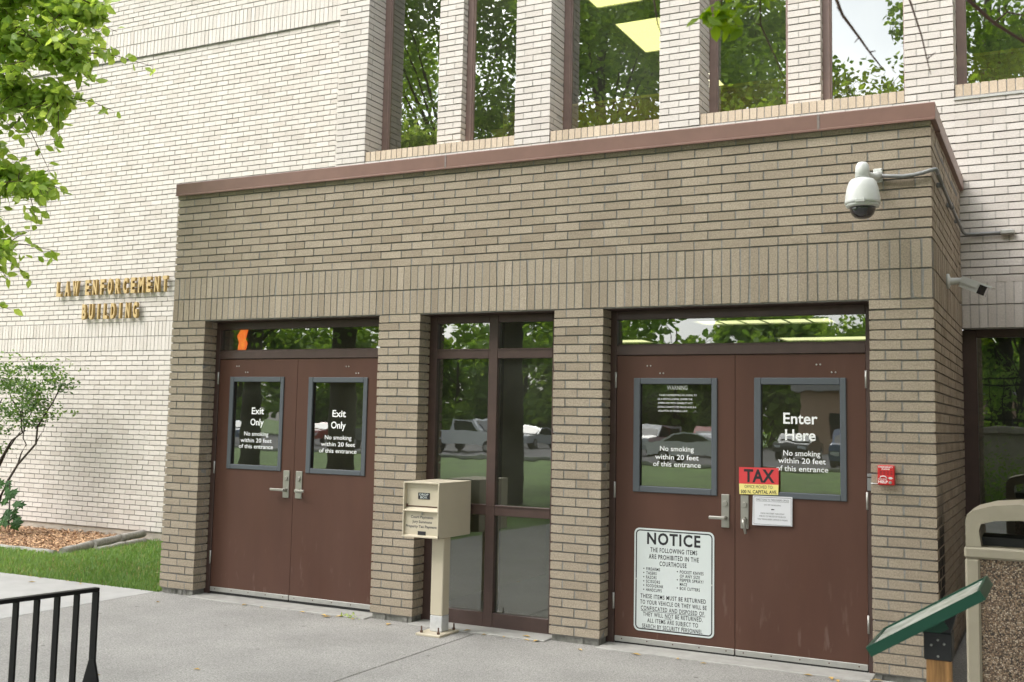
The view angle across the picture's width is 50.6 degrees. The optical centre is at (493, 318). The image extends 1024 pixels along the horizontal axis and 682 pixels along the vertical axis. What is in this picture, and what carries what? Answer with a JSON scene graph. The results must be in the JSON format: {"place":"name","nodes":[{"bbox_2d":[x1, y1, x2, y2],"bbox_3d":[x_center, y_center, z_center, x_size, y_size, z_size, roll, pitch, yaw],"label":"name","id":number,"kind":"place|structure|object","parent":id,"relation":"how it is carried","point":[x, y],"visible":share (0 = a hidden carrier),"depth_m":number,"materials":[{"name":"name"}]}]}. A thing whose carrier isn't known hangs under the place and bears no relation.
{"place":"outdoors","nodes":[
{"label":"outdoors","id":0,"kind":"place"},
{"bbox_2d":[0,572,154,618],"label":"walkway","id":1,"kind":"structure","parent":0,"point":[14,585],"depth_m":9.97,"materials":[{"name":"concrete"}]},
{"bbox_2d":[0,541,160,590],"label":"lawn","id":2,"kind":"structure","parent":0,"point":[88,567],"depth_m":11.65,"materials":[{"name":"green plant"}]},
{"bbox_2d":[0,544,57,553],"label":"edging log","id":3,"kind":"object","parent":2,"relation":"on","point":[36,549],"visible":0.4,"depth_m":13.05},
{"bbox_2d":[0,524,139,550],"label":"mulch","id":4,"kind":"object","parent":2,"relation":"on","point":[80,539],"visible":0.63,"depth_m":14.39,"materials":[{"name":"brown wood"}]},
{"bbox_2d":[0,478,26,530],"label":"broad leaf plant","id":5,"kind":"object","parent":4,"relation":"on","point":[9,493],"visible":1,"depth_m":14.73,"materials":[{"name":"green plant"}]},
{"bbox_2d":[0,349,88,501],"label":"leafy shrub","id":6,"kind":"object","parent":4,"relation":"on","point":[30,394],"visible":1,"depth_m":14.91,"materials":[{"name":"green plant"}]},
{"bbox_2d":[120,530,146,541],"bbox_3d":[-4.799,2.883,14.376,0.100,0.108,0.547,0,-6,14],"label":"edging log","id":7,"kind":"object","parent":4,"relation":"on","point":[134,535],"visible":0.98,"depth_m":14.36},
{"bbox_2d":[58,541,94,553],"bbox_3d":[-5.078,2.801,13.195,0.107,0.122,0.635,0,-6,10],"label":"edging log","id":8,"kind":"object","parent":2,"relation":"on","point":[82,546],"visible":0.69,"depth_m":13.17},
{"bbox_2d":[91,535,122,547],"bbox_3d":[-4.940,2.843,13.823,0.108,0.122,0.547,0,-6,15],"label":"edging log","id":9,"kind":"object","parent":2,"relation":"on","point":[99,542],"visible":0.84,"depth_m":13.79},
{"bbox_2d":[95,541,126,550],"bbox_3d":[-4.811,2.880,13.607,0.092,0.098,0.653,0,-6,11],"label":"edging log","id":10,"kind":"object","parent":2,"relation":"on","point":[111,545],"visible":0.49,"depth_m":13.59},
{"bbox_2d":[125,538,146,545],"bbox_3d":[-4.691,2.934,14.158,0.096,0.096,0.417,0,-6,16],"label":"edging log","id":11,"kind":"object","parent":2,"relation":"on","point":[130,542],"visible":0.56,"depth_m":14.15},
{"bbox_2d":[0,591,966,681],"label":"plaza","id":12,"kind":"structure","parent":0,"point":[167,637],"depth_m":7.59,"materials":[{"name":"concrete"}]},
{"bbox_2d":[0,587,99,681],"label":"bicycle rack","id":13,"kind":"object","parent":12,"relation":"on","point":[91,673],"visible":1,"depth_m":5.97,"materials":[{"name":"black metal"}]},
{"bbox_2d":[401,479,470,637],"bbox_3d":[-0.438,1.867,8.544,0.364,1.159,0.519,-2,-6,27],"label":"drop box","id":14,"kind":"object","parent":12,"relation":"on","point":[437,511],"visible":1,"depth_m":8.39,"materials":[{"name":"beige metal"}]},
{"bbox_2d":[405,511,436,535],"bbox_3d":[-0.555,1.580,8.378,0.300,0.192,0.012,-2,-6,27],"label":"lower door","id":15,"kind":"structure","parent":14,"relation":"in","point":[410,521],"depth_m":8.37,"materials":[{"name":"beige metal"}]},
{"bbox_2d":[407,483,437,506],"bbox_3d":[-0.543,1.370,8.411,0.300,0.174,0.010,-2,-6,27],"label":"chute door","id":16,"kind":"structure","parent":14,"relation":"in","point":[413,489],"depth_m":8.41,"materials":[{"name":"beige metal"}]},
{"bbox_2d":[159,102,965,681],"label":"entrance vestibule","id":17,"kind":"object","parent":12,"relation":"on","point":[577,362],"visible":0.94,"depth_m":8.55,"materials":[{"name":"brown brick"}]},
{"bbox_2d":[237,330,247,349],"bbox_3d":[-2.350,0.210,10.131,0.125,0.205,0.010,-2,-6,27],"label":"orange placard","id":18,"kind":"object","parent":17,"relation":"attached to","point":[242,340],"visible":1,"depth_m":10.12,"materials":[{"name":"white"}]},
{"bbox_2d":[209,359,297,601],"bbox_3d":[-2.196,1.439,9.847,0.924,2.144,0.108,-2,-6,27],"label":"door","id":19,"kind":"structure","parent":17,"relation":"in","point":[253,504],"depth_m":9.82,"materials":[{"name":"brown paint"}]},
{"bbox_2d":[289,358,379,611],"bbox_3d":[-1.366,1.416,9.415,0.940,2.144,0.108,-2,-6,27],"label":"door","id":20,"kind":"structure","parent":17,"relation":"in","point":[331,539],"depth_m":9.42,"materials":[{"name":"brown paint"}]},
{"bbox_2d":[421,313,555,633],"bbox_3d":[0.009,1.220,8.780,1.315,2.502,0.126,-2,-6,27],"label":"window frame","id":21,"kind":"structure","parent":17,"relation":"in","point":[490,615],"depth_m":8.77,"materials":[{"name":"brown metal"}]},
{"bbox_2d":[612,355,734,655],"bbox_3d":[1.324,1.347,8.014,0.928,2.156,0.108,-2,-6,27],"label":"door","id":22,"kind":"structure","parent":17,"relation":"in","point":[712,510],"depth_m":8.02,"materials":[{"name":"brown paint"}]},
{"bbox_2d":[634,528,713,637],"bbox_3d":[1.323,1.935,7.959,0.610,0.753,0.005,-2,-6,27],"label":"notice sign","id":23,"kind":"object","parent":22,"relation":"attached to","point":[673,581],"visible":1,"depth_m":7.96,"materials":[{"name":"white"}]},
{"bbox_2d":[739,467,778,494],"bbox_3d":[1.894,1.161,7.731,0.283,0.195,0.003,-2,-6,27],"label":"tax notice","id":24,"kind":"object","parent":17,"relation":"attached to","point":[754,480],"visible":1,"depth_m":7.73,"materials":[{"name":"red paper"}]},
{"bbox_2d":[735,354,869,672],"bbox_3d":[2.145,1.324,7.582,0.920,2.156,0.116,-2,-6,27],"label":"door","id":25,"kind":"structure","parent":17,"relation":"in","point":[801,589],"depth_m":7.55,"materials":[{"name":"brown paint"}]},
{"bbox_2d":[752,495,791,526],"bbox_3d":[1.974,1.364,7.669,0.283,0.210,0.002,-2,-6,27],"label":"paper notice","id":26,"kind":"object","parent":25,"relation":"attached to","point":[772,511],"visible":1,"depth_m":7.67,"materials":[{"name":"white paper"}]},
{"bbox_2d":[845,162,882,219],"bbox_3d":[2.478,-0.844,7.236,0.228,0.391,0.389,-2,-6,27],"label":"dome camera","id":27,"kind":"object","parent":17,"relation":"attached to","point":[862,199],"visible":1,"depth_m":7.10,"materials":[{"name":"grey plastic"}]},
{"bbox_2d":[871,465,894,484],"bbox_3d":[2.573,1.042,7.236,0.110,0.130,0.245,3,-6,-17],"label":"emergency phone","id":28,"kind":"object","parent":17,"relation":"attached to","point":[886,474],"visible":0.99,"depth_m":7.15,"materials":[{"name":"red plastic"}]},
{"bbox_2d":[882,167,1014,235],"bbox_3d":[3.501,-0.855,8.245,0.386,0.081,2.511,-3,-7,37],"label":"conduit","id":29,"kind":"object","parent":17,"relation":"attached to","point":[949,204],"visible":1,"depth_m":7.85,"materials":[{"name":"grey metal"}]},
{"bbox_2d":[946,274,994,296],"bbox_3d":[3.511,-0.248,7.975,0.326,0.178,0.113,-2,-6,31],"label":"bullet camera","id":30,"kind":"object","parent":17,"relation":"attached to","point":[977,287],"visible":1,"depth_m":7.94,"materials":[{"name":"grey"}]},
{"bbox_2d":[653,0,1023,77],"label":"plum tree","id":31,"kind":"object","parent":12,"relation":"on","point":[722,18],"visible":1,"depth_m":3.49,"materials":[{"name":"green plant"}]},
{"bbox_2d":[866,576,992,681],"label":"information panel","id":32,"kind":"object","parent":12,"relation":"on","point":[934,622],"visible":1,"depth_m":4.52,"materials":[{"name":"teal metal"}]},
{"bbox_2d":[964,499,1023,681],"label":"litter bin","id":33,"kind":"object","parent":12,"relation":"on","point":[995,633],"visible":1,"depth_m":6.37,"materials":[{"name":"tan plastic"},{"name":"exposed pebble aggregate concrete"}]},
{"label":"ground","id":34,"kind":"structure","parent":0,"visible":0},
{"bbox_2d":[0,0,155,315],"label":"young street tree","id":35,"kind":"object","parent":34,"relation":"on","point":[65,52],"visible":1,"depth_m":10.15,"materials":[{"name":"green plant"}]},
{"bbox_2d":[0,0,1023,540],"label":"civic building","id":36,"kind":"structure","parent":34,"relation":"on","point":[234,88],"depth_m":14.47,"materials":[{"name":"beige brick"}]},
{"bbox_2d":[56,275,168,319],"bbox_3d":[-5.435,-0.280,15.399,2.165,0.576,0.080,-2,-6,27],"label":"wall lettering","id":37,"kind":"object","parent":36,"relation":"attached to","point":[143,285],"depth_m":15.33,"materials":[{"name":"gold metal"}]},
{"bbox_2d":[381,0,394,150],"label":"window frame","id":38,"kind":"structure","parent":36,"relation":"in","point":[390,4],"depth_m":12.71,"materials":[{"name":"brown metal"}]},
{"bbox_2d":[465,0,476,140],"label":"window frame","id":39,"kind":"structure","parent":36,"relation":"in","point":[472,13],"depth_m":12.19,"materials":[{"name":"brown metal"}]},
{"bbox_2d":[563,0,573,129],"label":"window frame","id":40,"kind":"structure","parent":36,"relation":"in","point":[569,4],"depth_m":11.63,"materials":[{"name":"brown metal"}]},
{"bbox_2d":[709,0,788,112],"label":"window frame","id":41,"kind":"structure","parent":36,"relation":"in","point":[714,46],"depth_m":10.85,"materials":[{"name":"brown metal"}]},
{"bbox_2d":[822,0,904,99],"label":"window frame","id":42,"kind":"structure","parent":36,"relation":"in","point":[826,4],"depth_m":10.35,"materials":[{"name":"brown metal"}]},
{"bbox_2d":[956,0,966,84],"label":"window frame","id":43,"kind":"structure","parent":36,"relation":"in","point":[961,38],"depth_m":9.80,"materials":[{"name":"brown metal"}]}
]}

